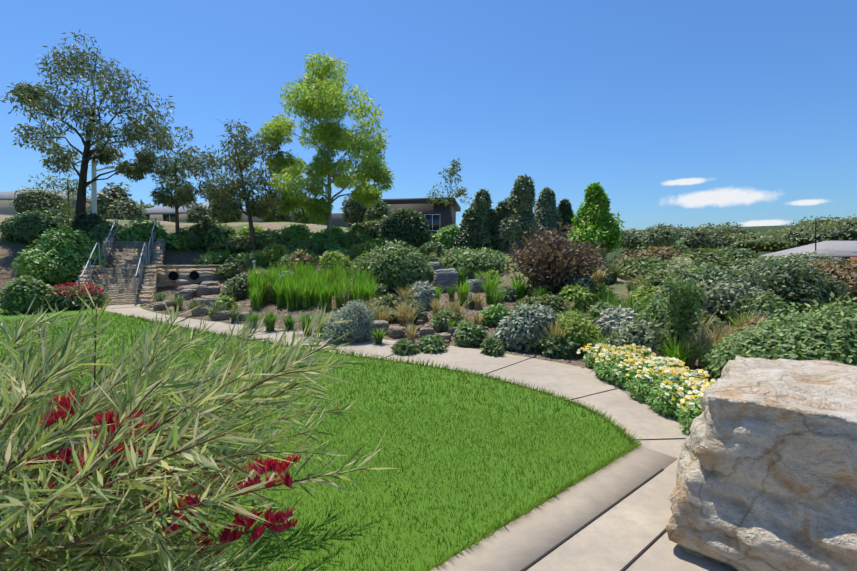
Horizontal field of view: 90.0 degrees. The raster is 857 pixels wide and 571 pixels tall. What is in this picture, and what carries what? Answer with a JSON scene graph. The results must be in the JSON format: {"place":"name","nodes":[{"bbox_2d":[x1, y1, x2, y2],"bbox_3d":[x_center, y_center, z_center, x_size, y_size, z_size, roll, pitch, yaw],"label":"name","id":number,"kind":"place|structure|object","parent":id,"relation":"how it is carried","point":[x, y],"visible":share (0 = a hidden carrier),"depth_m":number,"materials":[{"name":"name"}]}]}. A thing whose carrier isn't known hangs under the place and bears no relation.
{"place":"outdoors","nodes":[
{"label":"outdoors","id":0,"kind":"place"},
{"bbox_2d":[141,203,245,214],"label":"house roof","id":1,"kind":"structure","parent":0,"point":[160,210],"depth_m":51.38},
{"bbox_2d":[0,312,641,570],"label":"lawn","id":2,"kind":"structure","parent":0,"point":[582,476],"depth_m":3.88,"materials":[{"name":"plant"}]},
{"bbox_2d":[0,215,852,570],"bbox_3d":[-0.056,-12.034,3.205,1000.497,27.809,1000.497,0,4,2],"label":"ground","id":3,"kind":"structure","parent":0,"point":[14,249],"depth_m":3.66,"materials":[{"name":"plant"}]},
{"bbox_2d":[0,274,57,313],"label":"hedge","id":4,"kind":"object","parent":3,"relation":"on","point":[5,303],"depth_m":12.17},
{"bbox_2d":[0,207,69,242],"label":"bush","id":5,"kind":"object","parent":3,"relation":"on","point":[17,221],"depth_m":17.95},
{"bbox_2d":[7,185,71,216],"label":"bush","id":6,"kind":"object","parent":3,"relation":"on","point":[19,209],"depth_m":39.87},
{"bbox_2d":[0,200,90,218],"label":"house walls","id":7,"kind":"structure","parent":3,"relation":"on","point":[4,208],"depth_m":61.27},
{"bbox_2d":[0,190,90,202],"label":"house roof","id":8,"kind":"structure","parent":7,"relation":"on","point":[6,195],"depth_m":63.05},
{"bbox_2d":[28,153,90,218],"bbox_3d":[-25.733,-6.448,30.488,3.802,5.836,3.988,0,4,2],"label":"casuarina tree","id":9,"kind":"object","parent":3,"relation":"on","point":[69,207],"depth_m":30.11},
{"bbox_2d":[11,223,108,282],"bbox_3d":[-13.921,-1.232,16.415,2.863,2.341,3.231,0,4,2],"label":"shrub","id":10,"kind":"object","parent":3,"relation":"on","point":[60,233],"depth_m":15.82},
{"bbox_2d":[45,284,111,310],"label":"flowering bush","id":11,"kind":"object","parent":3,"relation":"on","point":[66,299],"depth_m":13.09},
{"bbox_2d":[49,282,103,296],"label":"red flowers","id":12,"kind":"object","parent":11,"relation":"on","point":[75,284],"visible":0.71,"depth_m":13.14,"materials":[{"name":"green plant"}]},
{"bbox_2d":[0,30,174,219],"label":"tree","id":13,"kind":"object","parent":3,"relation":"on","point":[21,90],"depth_m":18.97,"materials":[{"name":"plant"}]},
{"bbox_2d":[66,211,109,235],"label":"bush","id":14,"kind":"object","parent":3,"relation":"on","point":[88,216],"depth_m":19.51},
{"bbox_2d":[91,160,114,213],"bbox_3d":[-15.202,-4.003,20.007,1.592,3.699,0.259,1,4,18],"label":"solar light pole","id":15,"kind":"object","parent":3,"relation":"on","point":[94,194],"visible":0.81,"depth_m":20.11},
{"bbox_2d":[91,229,119,247],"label":"shrub","id":16,"kind":"object","parent":3,"relation":"on","point":[102,238],"depth_m":18.80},
{"bbox_2d":[86,220,129,243],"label":"hilltop shrub","id":17,"kind":"object","parent":3,"relation":"on","point":[92,234],"depth_m":19.06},
{"bbox_2d":[86,181,138,218],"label":"bush","id":18,"kind":"object","parent":3,"relation":"on","point":[105,199],"depth_m":59.11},
{"bbox_2d":[73,237,165,303],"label":"stair cheek walls","id":19,"kind":"structure","parent":3,"relation":"on","point":[149,287],"depth_m":16.04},
{"bbox_2d":[78,219,156,304],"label":"stair handrails","id":20,"kind":"object","parent":19,"relation":"on","point":[104,255],"visible":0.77,"depth_m":16.14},
{"bbox_2d":[88,241,156,304],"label":"stair steps","id":21,"kind":"structure","parent":3,"relation":"on","point":[116,277],"depth_m":15.87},
{"bbox_2d":[107,199,147,219],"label":"bush","id":22,"kind":"object","parent":3,"relation":"on","point":[125,208],"depth_m":33.91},
{"bbox_2d":[115,217,169,244],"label":"hilltop shrub","id":23,"kind":"object","parent":3,"relation":"on","point":[162,233],"depth_m":19.34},
{"bbox_2d":[145,120,207,232],"bbox_3d":[-11.883,-4.568,20.161,3.120,5.593,3.262,0,4,2],"label":"gum tree","id":24,"kind":"object","parent":3,"relation":"on","point":[183,195],"depth_m":19.91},
{"bbox_2d":[165,232,192,249],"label":"shrub","id":25,"kind":"object","parent":3,"relation":"on","point":[172,235],"depth_m":19.81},
{"bbox_2d":[142,265,220,288],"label":"retaining wall","id":26,"kind":"structure","parent":3,"relation":"on","point":[207,272],"depth_m":17.01,"materials":[{"name":"stone"}]},
{"bbox_2d":[168,271,198,279],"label":"drain pipes","id":27,"kind":"object","parent":26,"relation":"in","point":[174,275],"visible":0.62,"depth_m":16.89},
{"bbox_2d":[0,284,395,570],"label":"grevillea","id":28,"kind":"object","parent":3,"relation":"on","point":[139,536],"depth_m":1.78,"materials":[{"name":"plant"}]},
{"bbox_2d":[186,215,212,249],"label":"shrub","id":29,"kind":"object","parent":3,"relation":"on","point":[193,226],"depth_m":20.19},
{"bbox_2d":[184,202,215,223],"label":"bush","id":30,"kind":"object","parent":3,"relation":"on","point":[199,207],"depth_m":37.47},
{"bbox_2d":[197,250,227,263],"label":"hill shrub","id":31,"kind":"object","parent":3,"relation":"on","point":[217,258],"depth_m":18.90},
{"bbox_2d":[190,219,235,244],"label":"hilltop shrub","id":32,"kind":"object","parent":3,"relation":"on","point":[211,229],"depth_m":20.27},
{"bbox_2d":[206,190,244,223],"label":"screen tree","id":33,"kind":"object","parent":3,"relation":"on","point":[226,216],"depth_m":34.84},
{"bbox_2d":[193,119,288,251],"bbox_3d":[-8.702,-4.439,20.136,5.704,6.053,3.671,3,5,41],"label":"gum tree","id":34,"kind":"object","parent":3,"relation":"on","point":[211,189],"depth_m":19.54,"materials":[{"name":"plant"}]},
{"bbox_2d":[233,225,265,238],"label":"hilltop shrub","id":35,"kind":"object","parent":3,"relation":"on","point":[242,232],"depth_m":20.75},
{"bbox_2d":[259,190,292,221],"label":"screen tree","id":36,"kind":"object","parent":3,"relation":"on","point":[286,217],"depth_m":35.26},
{"bbox_2d":[221,213,351,227],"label":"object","id":37,"kind":"object","parent":3,"relation":"on","point":[337,220],"depth_m":43.95,"materials":[{"name":"grey"}]},
{"bbox_2d":[286,223,309,238],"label":"hill shrub","id":38,"kind":"object","parent":3,"relation":"on","point":[299,228],"depth_m":20.28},
{"bbox_2d":[290,198,315,223],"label":"bush","id":39,"kind":"object","parent":3,"relation":"on","point":[299,220],"depth_m":33.14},
{"bbox_2d":[153,279,487,343],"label":"rocks","id":40,"kind":"object","parent":3,"relation":"on","point":[204,290],"visible":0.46,"depth_m":11.50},
{"bbox_2d":[258,52,396,232],"bbox_3d":[-4.788,-6.489,20.305,6.663,9.626,5.086,0,4,2],"label":"tree","id":41,"kind":"object","parent":3,"relation":"on","point":[369,171],"depth_m":19.75,"materials":[{"name":"plant"}]},
{"bbox_2d":[320,225,346,244],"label":"hilltop shrub","id":42,"kind":"object","parent":3,"relation":"on","point":[341,233],"depth_m":20.44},
{"bbox_2d":[317,251,351,275],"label":"yellow shrub","id":43,"kind":"object","parent":3,"relation":"on","point":[343,259],"depth_m":15.05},
{"bbox_2d":[320,299,374,343],"bbox_3d":[-1.541,0.681,8.230,1.042,0.866,1.090,0,4,2],"label":"round shrub","id":44,"kind":"object","parent":3,"relation":"on","point":[341,313],"depth_m":7.99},
{"bbox_2d":[339,195,368,224],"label":"screen tree","id":45,"kind":"object","parent":3,"relation":"on","point":[347,219],"depth_m":36.83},
{"bbox_2d":[144,282,581,365],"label":"mulch chips","id":46,"kind":"object","parent":3,"relation":"on","point":[569,361],"visible":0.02,"depth_m":11.45,"materials":[{"name":"brown"}]},
{"bbox_2d":[143,272,585,365],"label":"mulch chips","id":47,"kind":"object","parent":3,"relation":"on","point":[327,313],"visible":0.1,"depth_m":11.61,"materials":[{"name":"brown"}]},
{"bbox_2d":[360,219,382,238],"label":"hilltop shrub","id":48,"kind":"object","parent":3,"relation":"on","point":[371,223],"depth_m":21.56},
{"bbox_2d":[364,200,390,223],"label":"bush","id":49,"kind":"object","parent":3,"relation":"on","point":[372,210],"depth_m":35.17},
{"bbox_2d":[18,239,754,367],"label":"ornamental grass","id":50,"kind":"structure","parent":3,"relation":"on","point":[309,285],"depth_m":12.07,"materials":[{"name":"plant"}]},
{"bbox_2d":[347,239,434,290],"bbox_3d":[-1.171,-0.671,14.243,2.945,1.717,2.681,0,4,2],"label":"shrub","id":51,"kind":"object","parent":3,"relation":"on","point":[402,278],"depth_m":13.37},
{"bbox_2d":[151,258,633,322],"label":"grey grass tufts","id":52,"kind":"object","parent":3,"relation":"on","point":[234,314],"depth_m":11.74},
{"bbox_2d":[112,306,685,570],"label":"path joints","id":53,"kind":"object","parent":3,"relation":"on","point":[638,555],"visible":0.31,"depth_m":2.56,"materials":[{"name":"grey"}]},
{"bbox_2d":[376,207,429,247],"bbox_3d":[-1.217,-2.688,20.476,2.619,2.119,2.358,0,4,2],"label":"shrub","id":54,"kind":"object","parent":3,"relation":"on","point":[402,213],"depth_m":19.88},
{"bbox_2d":[390,337,419,355],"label":"path shrub","id":55,"kind":"object","parent":3,"relation":"on","point":[398,349],"depth_m":7.07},
{"bbox_2d":[393,297,428,322],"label":"shrub","id":56,"kind":"object","parent":3,"relation":"on","point":[419,317],"depth_m":9.95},
{"bbox_2d":[368,203,455,234],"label":"modern house walls","id":57,"kind":"structure","parent":3,"relation":"on","point":[442,209],"depth_m":45.35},
{"bbox_2d":[374,197,460,211],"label":"roof","id":58,"kind":"structure","parent":57,"relation":"on","point":[456,206],"depth_m":45.12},
{"bbox_2d":[425,215,439,229],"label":"window","id":59,"kind":"structure","parent":57,"relation":"in","point":[436,222],"depth_m":45.30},
{"bbox_2d":[90,304,735,570],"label":"concrete path","id":60,"kind":"structure","parent":3,"relation":"on","point":[619,536],"depth_m":3.89,"materials":[{"name":"concrete"}]},
{"bbox_2d":[593,351,634,383],"bbox_3d":[2.491,1.079,5.620,0.649,0.419,0.691,0,4,2],"label":"daisy mound","id":61,"kind":"object","parent":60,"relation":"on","point":[600,373],"depth_m":5.51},
{"bbox_2d":[608,360,668,389],"bbox_3d":[2.612,1.112,5.192,0.738,0.409,0.740,0,4,2],"label":"daisy mound","id":62,"kind":"object","parent":60,"relation":"on","point":[622,379],"depth_m":5.19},
{"bbox_2d":[577,343,717,412],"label":"flowers","id":63,"kind":"object","parent":62,"relation":"on","point":[686,374],"visible":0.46,"depth_m":4.88,"materials":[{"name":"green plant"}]},
{"bbox_2d":[578,344,714,407],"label":"daisy centres","id":64,"kind":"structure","parent":63,"relation":"attached to","point":[658,368],"depth_m":4.97,"materials":[{"name":"yellow plant"}]},
{"bbox_2d":[625,370,689,403],"bbox_3d":[2.609,1.141,4.766,0.749,0.409,0.798,0,4,2],"label":"daisy mound","id":65,"kind":"object","parent":60,"relation":"on","point":[647,387],"depth_m":4.73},
{"bbox_2d":[645,382,703,418],"bbox_3d":[2.630,1.175,4.374,0.730,0.391,0.676,0,4,2],"label":"daisy mound","id":66,"kind":"object","parent":60,"relation":"on","point":[662,406],"depth_m":4.29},
{"bbox_2d":[674,397,702,433],"bbox_3d":[2.596,1.207,3.902,0.659,0.390,0.618,0,4,2],"label":"daisy mound","id":67,"kind":"object","parent":60,"relation":"on","point":[685,423],"depth_m":3.87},
{"bbox_2d":[666,356,856,570],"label":"sandstone boulder","id":68,"kind":"object","parent":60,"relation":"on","point":[766,474],"visible":1,"depth_m":2.11,"materials":[{"name":"stone"}]},
{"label":"daisy mound","id":69,"kind":"object","parent":60,"relation":"on","visible":0},
{"bbox_2d":[577,344,715,411],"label":"flower centers","id":70,"kind":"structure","parent":69,"relation":"on","point":[672,369],"depth_m":4.97,"materials":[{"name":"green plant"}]},
{"bbox_2d":[226,231,603,281],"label":"bright shrubs","id":71,"kind":"object","parent":3,"relation":"on","point":[255,255],"depth_m":18.78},
{"bbox_2d":[143,271,695,369],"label":"mulch chips","id":72,"kind":"object","parent":3,"relation":"on","point":[333,314],"visible":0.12,"depth_m":11.58,"materials":[{"name":"brown"}]},
{"bbox_2d":[419,239,446,255],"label":"shrub","id":73,"kind":"object","parent":3,"relation":"on","point":[425,247],"depth_m":18.53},
{"bbox_2d":[417,334,450,352],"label":"path shrub","id":74,"kind":"object","parent":3,"relation":"on","point":[441,347],"depth_m":7.22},
{"bbox_2d":[431,223,460,248],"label":"shrub","id":75,"kind":"object","parent":3,"relation":"on","point":[442,240],"depth_m":19.60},
{"bbox_2d":[425,157,472,226],"bbox_3d":[1.448,-6.223,29.553,3.504,5.004,3.172,0,4,2],"label":"wispy tree","id":76,"kind":"object","parent":3,"relation":"on","point":[451,170],"depth_m":29.46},
{"bbox_2d":[420,262,486,291],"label":"boulders","id":77,"kind":"object","parent":3,"relation":"on","point":[444,278],"visible":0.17,"depth_m":13.13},
{"bbox_2d":[183,230,749,355],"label":"shrubs","id":78,"kind":"object","parent":3,"relation":"on","point":[439,325],"depth_m":11.89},
{"bbox_2d":[452,208,483,250],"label":"cypress","id":79,"kind":"object","parent":3,"relation":"on","point":[470,219],"depth_m":19.10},
{"bbox_2d":[193,234,745,288],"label":"shrubs","id":80,"kind":"object","parent":3,"relation":"on","point":[430,258],"depth_m":9.52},
{"bbox_2d":[453,319,488,346],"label":"path shrub","id":81,"kind":"object","parent":3,"relation":"on","point":[471,341],"depth_m":7.71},
{"bbox_2d":[438,245,507,275],"bbox_3d":[1.577,-0.866,15.244,2.638,1.133,2.582,0,4,2],"label":"shrub","id":82,"kind":"object","parent":3,"relation":"on","point":[486,267],"depth_m":14.60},
{"bbox_2d":[195,234,757,354],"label":"yellow shrubs","id":83,"kind":"object","parent":3,"relation":"on","point":[584,329],"depth_m":13.99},
{"bbox_2d":[242,259,719,378],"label":"ornamental grass","id":84,"kind":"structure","parent":3,"relation":"on","point":[378,334],"depth_m":9.13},
{"bbox_2d":[468,188,493,249],"bbox_3d":[2.373,-3.056,20.046,1.495,2.952,1.707,0,4,2],"label":"cypress","id":85,"kind":"object","parent":3,"relation":"on","point":[484,205],"depth_m":19.60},
{"bbox_2d":[479,336,503,356],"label":"path shrub","id":86,"kind":"object","parent":3,"relation":"on","point":[485,343],"depth_m":7.02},
{"bbox_2d":[221,244,766,371],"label":"straw grass tufts","id":87,"kind":"object","parent":3,"relation":"on","point":[406,320],"depth_m":9.02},
{"bbox_2d":[480,303,511,325],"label":"shrub","id":88,"kind":"object","parent":3,"relation":"on","point":[495,321],"depth_m":9.31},
{"bbox_2d":[484,200,513,250],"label":"cypress","id":89,"kind":"object","parent":3,"relation":"on","point":[499,211],"depth_m":19.61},
{"bbox_2d":[268,268,738,311],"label":"shrubs","id":90,"kind":"object","parent":3,"relation":"on","point":[586,299],"depth_m":10.38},
{"bbox_2d":[224,228,792,352],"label":"shrubs","id":91,"kind":"object","parent":3,"relation":"on","point":[772,303],"depth_m":8.41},
{"bbox_2d":[495,209,521,251],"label":"cypress","id":92,"kind":"object","parent":3,"relation":"on","point":[511,218],"depth_m":19.31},
{"bbox_2d":[503,174,538,249],"bbox_3d":[4.426,-3.501,20.795,2.030,3.753,2.055,0,4,2],"label":"cypress","id":93,"kind":"object","parent":3,"relation":"on","point":[524,208],"depth_m":20.34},
{"bbox_2d":[516,328,545,351],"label":"path shrub","id":94,"kind":"object","parent":3,"relation":"on","point":[533,346],"depth_m":7.23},
{"bbox_2d":[223,250,849,356],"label":"shrubs","id":95,"kind":"object","parent":3,"relation":"on","point":[620,337],"depth_m":8.76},
{"bbox_2d":[531,187,562,246],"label":"cypress","id":96,"kind":"object","parent":3,"relation":"on","point":[548,206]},
{"bbox_2d":[431,446,677,570],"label":"kerb block","id":97,"kind":"structure","parent":3,"relation":"on","point":[521,542],"depth_m":2.62,"materials":[{"name":"concrete"}]},
{"bbox_2d":[496,222,618,297],"bbox_3d":[3.495,-0.638,11.923,3.133,2.293,2.822,0,4,2],"label":"brown shrub","id":98,"kind":"object","parent":3,"relation":"on","point":[561,251],"depth_m":11.51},
{"bbox_2d":[404,280,712,339],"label":"silver shrubs","id":99,"kind":"object","parent":3,"relation":"on","point":[612,325],"depth_m":7.93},
{"bbox_2d":[537,334,581,358],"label":"path shrub","id":100,"kind":"object","parent":3,"relation":"on","point":[573,346],"depth_m":6.84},
{"bbox_2d":[276,258,852,351],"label":"shrubs","id":101,"kind":"object","parent":3,"relation":"on","point":[763,266],"depth_m":8.80,"materials":[{"name":"plant"}]},
{"bbox_2d":[557,198,576,244],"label":"cypress","id":102,"kind":"object","parent":3,"relation":"on","point":[567,216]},
{"bbox_2d":[289,244,856,356],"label":"shrubs","id":103,"kind":"object","parent":3,"relation":"on","point":[309,258],"depth_m":10.88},
{"bbox_2d":[567,181,624,265],"bbox_3d":[6.547,-2.442,17.541,2.674,3.582,2.731,0,4,2],"label":"lime conifer","id":104,"kind":"object","parent":3,"relation":"on","point":[596,199],"depth_m":16.89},
{"bbox_2d":[583,344,626,367],"bbox_3d":[2.548,1.037,6.164,0.527,0.428,0.725,-2,4,-22],"label":"daisy mound","id":105,"kind":"object","parent":3,"relation":"on","point":[589,357],"depth_m":6.14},
{"bbox_2d":[585,300,628,337],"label":"path shrub","id":106,"kind":"object","parent":3,"relation":"on","point":[593,310],"depth_m":8.26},
{"bbox_2d":[614,228,645,248],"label":"shrub","id":107,"kind":"object","parent":3,"relation":"on","point":[625,245],"depth_m":87.17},
{"bbox_2d":[621,345,655,365],"bbox_3d":[2.935,1.047,6.073,0.599,0.392,0.562,0,4,2],"label":"daisy mound","id":108,"kind":"object","parent":3,"relation":"on","point":[638,351],"depth_m":5.99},
{"bbox_2d":[623,236,689,255],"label":"round shrub","id":109,"kind":"object","parent":3,"relation":"on","point":[642,248],"depth_m":84.63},
{"bbox_2d":[640,227,677,249],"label":"tree","id":110,"kind":"object","parent":3,"relation":"on","point":[661,235],"depth_m":76.23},
{"bbox_2d":[667,264,690,273],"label":"cream flower shrub","id":111,"kind":"object","parent":3,"relation":"on","point":[683,266],"visible":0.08,"depth_m":11.48,"materials":[{"name":"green plant"}]},
{"bbox_2d":[666,256,697,271],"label":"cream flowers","id":112,"kind":"object","parent":111,"relation":"on","point":[689,261],"visible":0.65,"depth_m":11.44,"materials":[{"name":"beige plant"}]},
{"bbox_2d":[658,276,706,345],"bbox_3d":[3.517,0.511,6.065,0.634,1.379,0.620,0,4,2],"label":"shrub","id":113,"kind":"object","parent":3,"relation":"on","point":[687,293],"depth_m":5.93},
{"bbox_2d":[666,226,722,248],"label":"horizon tree","id":114,"kind":"object","parent":3,"relation":"on","point":[692,228],"depth_m":96.10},
{"bbox_2d":[678,228,715,254],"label":"tree","id":115,"kind":"object","parent":3,"relation":"on","point":[707,244],"depth_m":86.01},
{"bbox_2d":[657,247,737,274],"bbox_3d":[7.947,-0.480,12.658,2.094,1.383,2.526,0,4,2],"label":"shrub","id":116,"kind":"object","parent":3,"relation":"on","point":[699,260],"depth_m":12.46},
{"bbox_2d":[673,227,728,240],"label":"hedge","id":117,"kind":"object","parent":3,"relation":"on","point":[704,229],"depth_m":97.93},
{"bbox_2d":[679,340,727,378],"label":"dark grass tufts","id":118,"kind":"object","parent":3,"relation":"on","point":[719,361],"visible":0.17,"depth_m":5.48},
{"bbox_2d":[697,222,739,235],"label":"hedge","id":119,"kind":"object","parent":3,"relation":"on","point":[709,225],"depth_m":109.36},
{"bbox_2d":[711,235,739,250],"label":"shrub","id":120,"kind":"object","parent":3,"relation":"on","point":[724,244],"depth_m":94.69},
{"bbox_2d":[704,246,761,262],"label":"shrub","id":121,"kind":"object","parent":3,"relation":"on","point":[736,251],"depth_m":64.63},
{"bbox_2d":[722,230,796,252],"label":"hedge","id":122,"kind":"object","parent":3,"relation":"on","point":[737,242],"depth_m":90.42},
{"bbox_2d":[730,254,792,271],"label":"shrub","id":123,"kind":"object","parent":3,"relation":"on","point":[750,262],"depth_m":11.66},
{"bbox_2d":[701,291,856,380],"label":"shrub","id":124,"kind":"object","parent":3,"relation":"on","point":[772,329],"depth_m":4.30,"materials":[{"name":"plant"}]},
{"bbox_2d":[758,241,856,256],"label":"house roof","id":125,"kind":"structure","parent":3,"relation":"on","point":[843,248],"depth_m":60.76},
{"bbox_2d":[779,223,836,247],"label":"hedge","id":126,"kind":"object","parent":3,"relation":"on","point":[798,236],"depth_m":102.90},
{"bbox_2d":[786,215,840,229],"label":"hedge","id":127,"kind":"object","parent":3,"relation":"on","point":[809,226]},
{"bbox_2d":[817,215,856,240],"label":"horizon tree","id":128,"kind":"object","parent":3,"relation":"on","point":[853,232],"depth_m":92.71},
{"bbox_2d":[0,0,856,229],"label":"sky","id":129,"kind":"structure","parent":0,"point":[690,113],"materials":[{"name":"blue"}]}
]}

